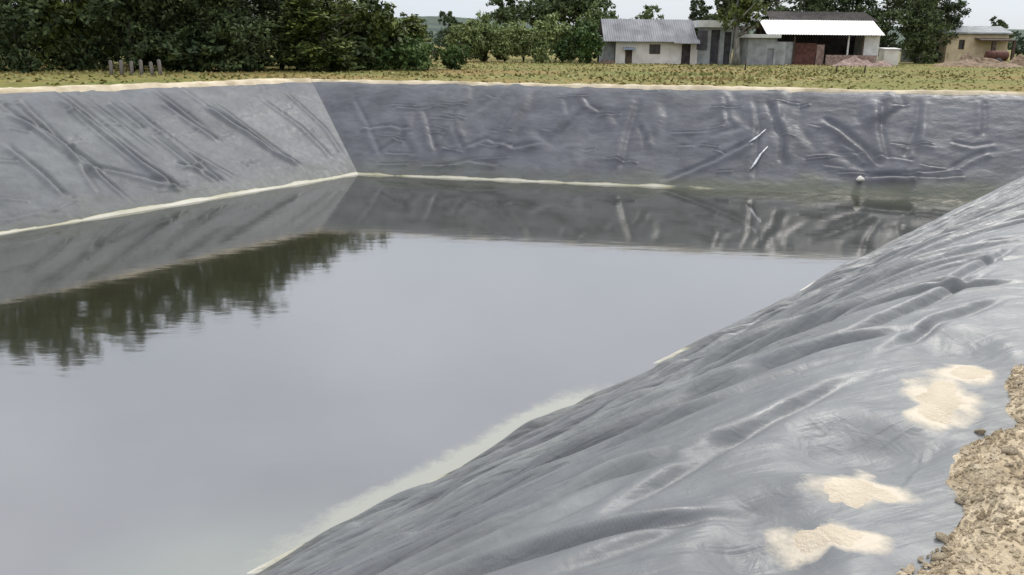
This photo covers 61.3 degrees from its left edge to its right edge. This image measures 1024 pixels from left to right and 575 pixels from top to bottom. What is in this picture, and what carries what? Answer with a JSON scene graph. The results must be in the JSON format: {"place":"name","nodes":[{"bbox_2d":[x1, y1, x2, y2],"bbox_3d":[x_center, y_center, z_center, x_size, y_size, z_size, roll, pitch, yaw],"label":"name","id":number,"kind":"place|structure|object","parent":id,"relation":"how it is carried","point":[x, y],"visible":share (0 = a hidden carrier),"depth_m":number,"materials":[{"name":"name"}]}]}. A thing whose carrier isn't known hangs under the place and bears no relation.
{"place":"outdoors","nodes":[
{"label":"outdoors","id":0,"kind":"place"},
{"bbox_2d":[102,8,179,45],"bbox_3d":[-24.931,-20.029,58.893,7.196,9.532,8.619,2,16,6],"label":"grove tree","id":1,"kind":"object","parent":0,"point":[134,21],"visible":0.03,"depth_m":58.39,"materials":[{"name":"green plant"}]},
{"bbox_2d":[0,78,310,93],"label":"soil bank","id":2,"kind":"structure","parent":0,"point":[83,88],"depth_m":32.47,"materials":[{"name":"beige soil"}]},
{"bbox_2d":[0,175,972,574],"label":"water","id":3,"kind":"structure","parent":0,"point":[246,383],"depth_m":15.98,"materials":[{"name":"grey liquid"}]},
{"bbox_2d":[0,42,1023,91],"bbox_3d":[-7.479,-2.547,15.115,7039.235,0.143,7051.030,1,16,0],"label":"field","id":4,"kind":"structure","parent":0,"point":[4,83],"depth_m":47.47,"materials":[{"name":"green plant"}]},
{"bbox_2d":[5,43,43,72],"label":"understory shrub","id":5,"kind":"object","parent":4,"relation":"on","point":[18,59],"visible":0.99,"depth_m":44.30,"materials":[{"name":"green plant"}]},
{"bbox_2d":[0,0,72,71],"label":"grove tree","id":6,"kind":"object","parent":4,"relation":"on","point":[13,17],"visible":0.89,"depth_m":46.95,"materials":[{"name":"green plant"}]},
{"bbox_2d":[3,0,90,61],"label":"grove tree","id":7,"kind":"object","parent":4,"relation":"on","point":[41,47],"visible":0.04,"depth_m":59.56,"materials":[{"name":"green plant"}]},
{"bbox_2d":[19,0,112,69],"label":"grove tree","id":8,"kind":"object","parent":4,"relation":"on","point":[64,29],"visible":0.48,"depth_m":49.66,"materials":[{"name":"green plant"}]},
{"bbox_2d":[47,35,111,70],"bbox_3d":[-25.336,-13.656,50.328,3.295,2.125,3.022,3,16,8],"label":"understory shrub","id":9,"kind":"object","parent":4,"relation":"on","point":[82,51],"visible":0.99,"depth_m":49.71,"materials":[{"name":"green plant"}]},
{"bbox_2d":[60,0,125,63],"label":"grove tree","id":10,"kind":"object","parent":4,"relation":"on","point":[104,51],"visible":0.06,"depth_m":61.48,"materials":[{"name":"green plant"}]},
{"bbox_2d":[108,60,113,74],"bbox_3d":[-20.504,-11.178,44.184,0.203,0.872,0.198,1,16,0],"label":"wooden post","id":11,"kind":"object","parent":4,"relation":"on","point":[111,72],"visible":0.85,"depth_m":44.10,"materials":[{"name":"grey wood"}]},
{"bbox_2d":[119,60,123,74],"bbox_3d":[-19.979,-11.179,44.182,0.204,0.886,0.198,1,16,0],"label":"wooden post","id":12,"kind":"object","parent":4,"relation":"on","point":[121,67],"visible":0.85,"depth_m":44.10,"materials":[{"name":"grey wood"}]},
{"bbox_2d":[71,0,179,70],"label":"grove tree","id":13,"kind":"object","parent":4,"relation":"on","point":[122,13],"visible":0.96,"depth_m":48.58,"materials":[{"name":"green plant"}]},
{"bbox_2d":[92,28,169,69],"bbox_3d":[-22.235,-14.132,51.347,4.144,2.622,4.141,12,20,36],"label":"understory shrub","id":14,"kind":"object","parent":4,"relation":"on","point":[117,50],"visible":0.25,"depth_m":50.67,"materials":[{"name":"green plant"}]},
{"bbox_2d":[129,61,133,74],"bbox_3d":[-19.453,-11.154,44.188,0.206,0.844,0.198,1,16,0],"label":"wooden post","id":15,"kind":"object","parent":4,"relation":"on","point":[131,67],"visible":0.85,"depth_m":44.10,"materials":[{"name":"grey wood"}]},
{"bbox_2d":[139,60,143,74],"bbox_3d":[-18.963,-11.182,44.178,0.203,0.913,0.198,1,16,0],"label":"wooden post","id":16,"kind":"object","parent":4,"relation":"on","point":[141,67],"visible":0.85,"depth_m":44.10,"materials":[{"name":"grey wood"}]},
{"bbox_2d":[149,62,153,74],"bbox_3d":[-18.441,-11.130,44.191,0.208,0.818,0.198,1,16,0],"label":"wooden post","id":17,"kind":"object","parent":4,"relation":"on","point":[151,68],"visible":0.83,"depth_m":44.11,"materials":[{"name":"grey wood"}]},
{"bbox_2d":[157,59,161,74],"bbox_3d":[-18.016,-11.183,44.175,0.212,0.937,0.198,1,16,0],"label":"wooden post","id":18,"kind":"object","parent":4,"relation":"on","point":[159,66],"visible":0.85,"depth_m":44.09,"materials":[{"name":"grey wood"}]},
{"bbox_2d":[134,0,218,68],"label":"grove tree","id":19,"kind":"object","parent":4,"relation":"on","point":[173,26],"visible":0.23,"depth_m":51.10,"materials":[{"name":"green plant"}]},
{"bbox_2d":[146,26,225,71],"bbox_3d":[-18.678,-13.563,49.349,4.737,2.819,4.785,-4,17,-17],"label":"understory shrub","id":20,"kind":"object","parent":4,"relation":"on","point":[182,49],"visible":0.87,"depth_m":48.45,"materials":[{"name":"green plant"}]},
{"bbox_2d":[173,0,289,71],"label":"grove tree","id":21,"kind":"object","parent":4,"relation":"on","point":[224,21],"visible":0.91,"depth_m":49.26,"materials":[{"name":"green plant"}]},
{"bbox_2d":[206,0,279,65],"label":"grove tree","id":22,"kind":"object","parent":4,"relation":"on","point":[272,64],"visible":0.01,"depth_m":59.78,"materials":[{"name":"green plant"}]},
{"bbox_2d":[214,35,277,71],"bbox_3d":[-15.338,-13.865,51.121,3.358,2.318,3.662,7,17,21],"label":"understory shrub","id":23,"kind":"object","parent":4,"relation":"on","point":[251,59],"visible":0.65,"depth_m":50.23,"materials":[{"name":"green plant"}]},
{"bbox_2d":[244,0,303,68],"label":"grove tree","id":24,"kind":"object","parent":4,"relation":"on","point":[272,7],"visible":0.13,"depth_m":53.38,"materials":[{"name":"green plant"}]},
{"bbox_2d":[262,34,326,69],"bbox_3d":[-12.926,-14.171,52.322,3.746,2.319,3.750,-13,21,-40],"label":"understory shrub","id":25,"kind":"object","parent":4,"relation":"on","point":[280,47],"visible":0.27,"depth_m":51.76,"materials":[{"name":"green plant"}]},
{"bbox_2d":[270,0,367,71],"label":"grove tree","id":26,"kind":"object","parent":4,"relation":"on","point":[313,19],"visible":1,"depth_m":50.13,"materials":[{"name":"green plant"}]},
{"bbox_2d":[327,35,378,70],"bbox_3d":[-10.090,-14.566,53.890,3.915,2.385,3.876,-7,18,-26],"label":"understory shrub","id":27,"kind":"object","parent":4,"relation":"on","point":[364,53],"visible":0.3,"depth_m":53.56,"materials":[{"name":"green plant"}]},
{"bbox_2d":[328,0,407,70],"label":"grove tree","id":28,"kind":"object","parent":4,"relation":"on","point":[378,22],"visible":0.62,"depth_m":54.51,"materials":[{"name":"green plant"}]},
{"bbox_2d":[367,42,400,69],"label":"understory shrub","id":29,"kind":"object","parent":4,"relation":"on","point":[381,63],"visible":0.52,"depth_m":55.42,"materials":[{"name":"green plant"}]},
{"bbox_2d":[384,36,429,70],"bbox_3d":[-6.846,-15.137,56.014,3.038,2.328,3.039,8,17,25],"label":"understory shrub","id":30,"kind":"object","parent":4,"relation":"on","point":[401,53],"visible":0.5,"depth_m":55.37,"materials":[{"name":"green plant"}]},
{"bbox_2d":[389,12,436,67],"bbox_3d":[-7.464,-17.000,59.414,4.501,3.843,4.450,-5,17,-18],"label":"grove tree","id":31,"kind":"object","parent":4,"relation":"on","point":[413,31],"visible":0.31,"depth_m":59.33,"materials":[{"name":"green plant"}]},
{"bbox_2d":[404,35,436,70],"bbox_3d":[-5.846,-14.838,54.820,1.937,2.343,2.837,4,16,13],"label":"green bush","id":32,"kind":"object","parent":4,"relation":"on","point":[420,54],"visible":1,"depth_m":54.27,"materials":[{"name":"green plant"}]},
{"bbox_2d":[437,10,464,49],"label":"lone tree","id":33,"kind":"object","parent":4,"relation":"on","point":[451,20],"visible":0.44,"depth_m":142.60,"materials":[{"name":"green plant"}]},
{"bbox_2d":[431,44,471,69],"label":"green bush","id":34,"kind":"object","parent":4,"relation":"on","point":[451,57],"visible":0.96,"depth_m":56.45,"materials":[{"name":"green plant"}]},
{"bbox_2d":[444,18,489,61],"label":"hedge bush","id":35,"kind":"object","parent":4,"relation":"on","point":[469,34],"visible":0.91,"depth_m":79.83,"materials":[{"name":"green plant"}]},
{"bbox_2d":[467,10,497,60],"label":"tree","id":36,"kind":"object","parent":4,"relation":"on","point":[485,23],"visible":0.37,"depth_m":81.26,"materials":[{"name":"green plant"}]},
{"bbox_2d":[484,22,518,61],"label":"hedge bush","id":37,"kind":"object","parent":4,"relation":"on","point":[500,43],"visible":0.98,"depth_m":80.76,"materials":[{"name":"green plant"}]},
{"bbox_2d":[0,82,1023,574],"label":"pond liner","id":38,"kind":"object","parent":4,"relation":"on","point":[732,448],"visible":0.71,"depth_m":7.82,"materials":[{"name":"plastic"}]},
{"bbox_2d":[750,146,767,168],"bbox_3d":[9.334,-4.927,32.780,0.120,0.784,1.185,16,22,42],"label":"plastic strip","id":39,"kind":"object","parent":38,"relation":"on","point":[756,160],"visible":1,"depth_m":32.78,"materials":[{"name":"white plastic"}]},
{"bbox_2d":[793,524,864,553],"bbox_3d":[1.131,0.918,3.122,0.228,0.077,0.252,-14,21,-42],"label":"sand spill","id":40,"kind":"object","parent":38,"relation":"on","point":[811,541],"visible":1,"depth_m":3.11,"materials":[{"name":"beige sand"}]},
{"bbox_2d":[856,176,864,181],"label":"stone","id":41,"kind":"object","parent":38,"relation":"on","point":[860,178],"visible":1,"depth_m":31.39,"materials":[{"name":"white stone"}]},
{"bbox_2d":[823,478,897,507],"bbox_3d":[1.349,0.819,3.436,0.343,0.077,0.267,-7,17,-24],"label":"sand spill","id":42,"kind":"object","parent":38,"relation":"on","point":[853,493],"visible":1,"depth_m":3.40,"materials":[{"name":"beige sand"}]},
{"bbox_2d":[914,381,968,423],"bbox_3d":[2.155,0.572,4.338,0.677,0.045,0.280,-14,21,-41],"label":"sand spill","id":43,"kind":"object","parent":38,"relation":"on","point":[942,400],"visible":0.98,"depth_m":4.31,"materials":[{"name":"beige sand"}]},
{"bbox_2d":[950,366,991,379],"bbox_3d":[2.501,0.478,4.728,0.250,0.041,0.355,16,22,42],"label":"sand spill","id":44,"kind":"object","parent":38,"relation":"on","point":[965,372],"visible":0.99,"depth_m":4.71,"materials":[{"name":"beige sand"}]},
{"bbox_2d":[974,428,985,434],"bbox_3d":[2.153,0.661,3.969,0.039,0.039,0.045,-7,18,-26],"label":"soil clod","id":45,"kind":"object","parent":38,"relation":"on","point":[980,431],"visible":1,"depth_m":3.95,"materials":[{"name":"soil"}]},
{"bbox_2d":[505,19,538,61],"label":"hedge bush","id":46,"kind":"object","parent":4,"relation":"on","point":[520,44],"visible":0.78,"depth_m":81.54,"materials":[{"name":"green plant"}]},
{"bbox_2d":[23,24,1023,55],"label":"wood","id":47,"kind":"object","parent":4,"relation":"on","point":[1020,43],"visible":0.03,"depth_m":203.52,"materials":[{"name":"green plant"}]},
{"bbox_2d":[527,11,569,62],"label":"hedge bush","id":48,"kind":"object","parent":4,"relation":"on","point":[546,34],"visible":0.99,"depth_m":80.08,"materials":[{"name":"green plant"}]},
{"bbox_2d":[485,0,615,59],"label":"umbrella tree","id":49,"kind":"object","parent":4,"relation":"on","point":[569,11],"visible":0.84,"depth_m":92.46,"materials":[{"name":"green plant"}]},
{"bbox_2d":[550,24,576,62],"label":"hedge bush","id":50,"kind":"object","parent":4,"relation":"on","point":[571,45],"visible":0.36,"depth_m":81.42,"materials":[{"name":"green plant"}]},
{"bbox_2d":[552,19,600,60],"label":"hedge bush","id":51,"kind":"object","parent":4,"relation":"on","point":[561,47],"visible":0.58,"depth_m":80.81,"materials":[{"name":"green plant"}]},
{"bbox_2d":[576,22,605,63],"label":"hedge bush","id":52,"kind":"object","parent":4,"relation":"on","point":[592,41],"visible":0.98,"depth_m":79.56,"materials":[{"name":"green plant"}]},
{"bbox_2d":[576,0,620,61],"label":"round tree","id":53,"kind":"object","parent":4,"relation":"on","point":[590,13],"visible":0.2,"depth_m":88.04,"materials":[{"name":"green plant"}]},
{"bbox_2d":[631,5,663,19],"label":"round tree","id":54,"kind":"object","parent":4,"relation":"on","point":[647,12],"visible":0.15,"depth_m":91.89,"materials":[{"name":"green plant"}]},
{"bbox_2d":[599,18,733,64],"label":"farm house","id":55,"kind":"structure","parent":4,"relation":"on","point":[652,41],"depth_m":82.12,"materials":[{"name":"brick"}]},
{"bbox_2d":[625,50,631,63],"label":"door","id":56,"kind":"structure","parent":55,"relation":"in","point":[628,53],"depth_m":82.20,"materials":[{"name":"brown wood"}]},
{"bbox_2d":[649,44,660,53],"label":"window","id":57,"kind":"structure","parent":55,"relation":"in","point":[654,48],"depth_m":81.94,"materials":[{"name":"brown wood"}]},
{"bbox_2d":[681,44,690,63],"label":"door","id":58,"kind":"structure","parent":55,"relation":"in","point":[685,55],"depth_m":82.12,"materials":[{"name":"brown wood"}]},
{"bbox_2d":[709,30,719,63],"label":"shed wing door","id":59,"kind":"structure","parent":55,"relation":"in","point":[715,34],"depth_m":82.23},
{"bbox_2d":[723,32,730,63],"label":"shed wing door","id":60,"kind":"structure","parent":55,"relation":"in","point":[726,53],"depth_m":82.25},
{"bbox_2d":[702,0,749,47],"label":"shade tree","id":61,"kind":"object","parent":4,"relation":"on","point":[723,5],"visible":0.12,"depth_m":101.91,"materials":[{"name":"green plant"}]},
{"bbox_2d":[715,0,769,64],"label":"tree","id":62,"kind":"object","parent":4,"relation":"on","point":[743,14],"visible":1,"depth_m":78.12,"materials":[{"name":"green plant"}]},
{"bbox_2d":[739,12,762,43],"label":"tree","id":63,"kind":"object","parent":4,"relation":"on","point":[760,28],"visible":0.23,"depth_m":87.37,"materials":[{"name":"green plant"}]},
{"bbox_2d":[739,34,785,64],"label":"store hut","id":64,"kind":"object","parent":4,"relation":"on","point":[761,49],"visible":0.76,"depth_m":81.09,"materials":[{"name":"concrete"}]},
{"bbox_2d":[766,49,773,64],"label":"door","id":65,"kind":"structure","parent":64,"relation":"in","point":[769,51],"depth_m":81.18,"materials":[{"name":"metal"}]},
{"bbox_2d":[753,0,802,33],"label":"shade tree","id":66,"kind":"object","parent":4,"relation":"on","point":[770,2],"visible":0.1,"depth_m":105.96,"materials":[{"name":"green plant"}]},
{"bbox_2d":[772,0,836,11],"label":"shade tree","id":67,"kind":"object","parent":4,"relation":"on","point":[816,5],"visible":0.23,"depth_m":99.68,"materials":[{"name":"green plant"}]},
{"bbox_2d":[757,20,884,64],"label":"open shed","id":68,"kind":"structure","parent":4,"relation":"on","point":[815,42],"depth_m":85.15,"materials":[{"name":"white metal"}]},
{"bbox_2d":[767,11,878,22],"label":"roof","id":69,"kind":"structure","parent":68,"relation":"attached to","point":[816,15],"depth_m":95.29,"materials":[{"name":"grey metal"}]},
{"bbox_2d":[831,55,871,65],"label":"brick heap","id":70,"kind":"object","parent":4,"relation":"on","point":[853,60],"visible":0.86,"depth_m":80.56,"materials":[{"name":"pink brick"}]},
{"bbox_2d":[828,0,891,30],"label":"shade tree","id":71,"kind":"object","parent":4,"relation":"on","point":[843,5],"visible":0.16,"depth_m":102.41,"materials":[{"name":"green plant"}]},
{"bbox_2d":[867,61,893,66],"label":"brick heap","id":72,"kind":"object","parent":4,"relation":"on","point":[881,63],"visible":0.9,"depth_m":78.84,"materials":[{"name":"pink brick"}]},
{"bbox_2d":[845,0,920,60],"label":"shade tree","id":73,"kind":"object","parent":4,"relation":"on","point":[884,42],"visible":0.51,"depth_m":98.05,"materials":[{"name":"green plant"}]},
{"bbox_2d":[878,48,901,64],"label":"white shed","id":74,"kind":"structure","parent":4,"relation":"on","point":[890,56],"depth_m":86.90,"materials":[{"name":"paint"}]},
{"bbox_2d":[900,50,922,61],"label":"boundary wall","id":75,"kind":"structure","parent":4,"relation":"on","point":[902,56],"depth_m":108.14,"materials":[{"name":"grey concrete"}]},
{"bbox_2d":[886,0,955,63],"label":"shade tree","id":76,"kind":"object","parent":4,"relation":"on","point":[927,25],"visible":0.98,"depth_m":95.22,"materials":[{"name":"green plant"}]},
{"bbox_2d":[923,0,971,62],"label":"shade tree","id":77,"kind":"object","parent":4,"relation":"on","point":[950,6],"visible":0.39,"depth_m":102.26,"materials":[{"name":"green plant"}]},
{"bbox_2d":[957,53,975,60],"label":"soil heap","id":78,"kind":"object","parent":4,"relation":"on","point":[967,56],"visible":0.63,"depth_m":92.26,"materials":[{"name":"brown soil"}]},
{"bbox_2d":[922,26,1016,62],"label":"beige house","id":79,"kind":"structure","parent":4,"relation":"on","point":[977,41],"depth_m":101.93,"materials":[{"name":"beige paint"}]},
{"bbox_2d":[958,40,964,48],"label":"window","id":80,"kind":"structure","parent":79,"relation":"in","point":[961,42],"depth_m":101.92,"materials":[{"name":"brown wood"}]},
{"bbox_2d":[933,57,1023,67],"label":"soil heap","id":81,"kind":"object","parent":4,"relation":"on","point":[981,62],"visible":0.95,"depth_m":83.85,"materials":[{"name":"beige soil"}]},
{"bbox_2d":[984,51,1008,61],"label":"tank trailer","id":82,"kind":"object","parent":4,"relation":"on","point":[1000,56],"visible":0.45,"depth_m":94.07,"materials":[{"name":"red metal"}]},
{"bbox_2d":[989,16,1015,48],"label":"shade tree","id":83,"kind":"object","parent":4,"relation":"on","point":[1003,24],"visible":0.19,"depth_m":116.07,"materials":[{"name":"green plant"}]},
{"bbox_2d":[1008,54,1023,65],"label":"soil heap","id":84,"kind":"object","parent":4,"relation":"on","point":[1018,59],"visible":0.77,"depth_m":89.33,"materials":[{"name":"brown soil"}]},
{"bbox_2d":[14,0,1023,28],"label":"sky","id":85,"kind":"structure","parent":0,"point":[1011,11],"materials":[{"name":"white"}]},
{"bbox_2d":[311,79,1023,95],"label":"soil bank","id":86,"kind":"structure","parent":0,"point":[788,89],"depth_m":35.77,"materials":[{"name":"beige soil"}]},
{"bbox_2d":[688,0,713,35],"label":"tree","id":87,"kind":"object","parent":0,"point":[696,12],"visible":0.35,"depth_m":99.78,"materials":[{"name":"green plant"}]},
{"bbox_2d":[397,16,1023,49],"bbox_3d":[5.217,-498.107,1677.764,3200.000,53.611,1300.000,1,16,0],"label":"hills","id":88,"kind":"structure","parent":0,"point":[432,23],"depth_m":1375.96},
{"bbox_2d":[896,363,1023,574],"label":"soil bank","id":89,"kind":"structure","parent":0,"point":[1005,555],"depth_m":3.21,"materials":[{"name":"beige gravel"}]},
{"bbox_2d":[931,552,947,561],"bbox_3d":[1.469,0.935,2.973,0.064,0.042,0.053,-7,-5,-12],"label":"soil clod","id":90,"kind":"object","parent":89,"relation":"on","point":[938,556],"visible":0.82,"depth_m":2.96,"materials":[{"name":"beige soil"}]},
{"bbox_2d":[935,532,949,543],"bbox_3d":[1.548,0.901,3.103,0.057,0.041,0.054,5,16,16],"label":"soil clod","id":91,"kind":"object","parent":89,"relation":"on","point":[942,537],"visible":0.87,"depth_m":3.09,"materials":[{"name":"beige soil"}]},
{"bbox_2d":[955,496,963,504],"bbox_3d":[1.743,0.833,3.356,0.033,0.031,0.042,-6,17,-23],"label":"soil clod","id":92,"kind":"object","parent":89,"relation":"on","point":[958,500],"visible":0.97,"depth_m":3.35,"materials":[{"name":"beige soil"}]},
{"bbox_2d":[960,494,969,501],"bbox_3d":[1.762,0.818,3.351,0.048,0.030,0.042,-5,17,-20],"label":"soil clod","id":93,"kind":"object","parent":89,"relation":"on","point":[964,498],"visible":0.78,"depth_m":3.35,"materials":[{"name":"beige soil"}]},
{"bbox_2d":[995,517,1003,523],"bbox_3d":[1.744,0.837,3.090,0.029,0.023,0.037,-3,35,31],"label":"soil clod","id":94,"kind":"object","parent":89,"relation":"on","point":[998,519],"visible":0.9,"depth_m":3.09,"materials":[{"name":"beige soil"}]},
{"bbox_2d":[999,504,1009,509],"bbox_3d":[1.802,0.806,3.163,0.033,0.025,0.041,-6,6,-21],"label":"soil clod","id":95,"kind":"object","parent":89,"relation":"on","point":[1002,506],"visible":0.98,"depth_m":3.15,"materials":[{"name":"beige soil"}]},
{"bbox_2d":[1001,446,1019,454],"bbox_3d":[2.014,0.660,3.494,0.067,0.043,0.060,6,17,20],"label":"soil clod","id":96,"kind":"object","parent":89,"relation":"on","point":[1010,450],"visible":0.99,"depth_m":3.48,"materials":[{"name":"beige soil"}]}
]}

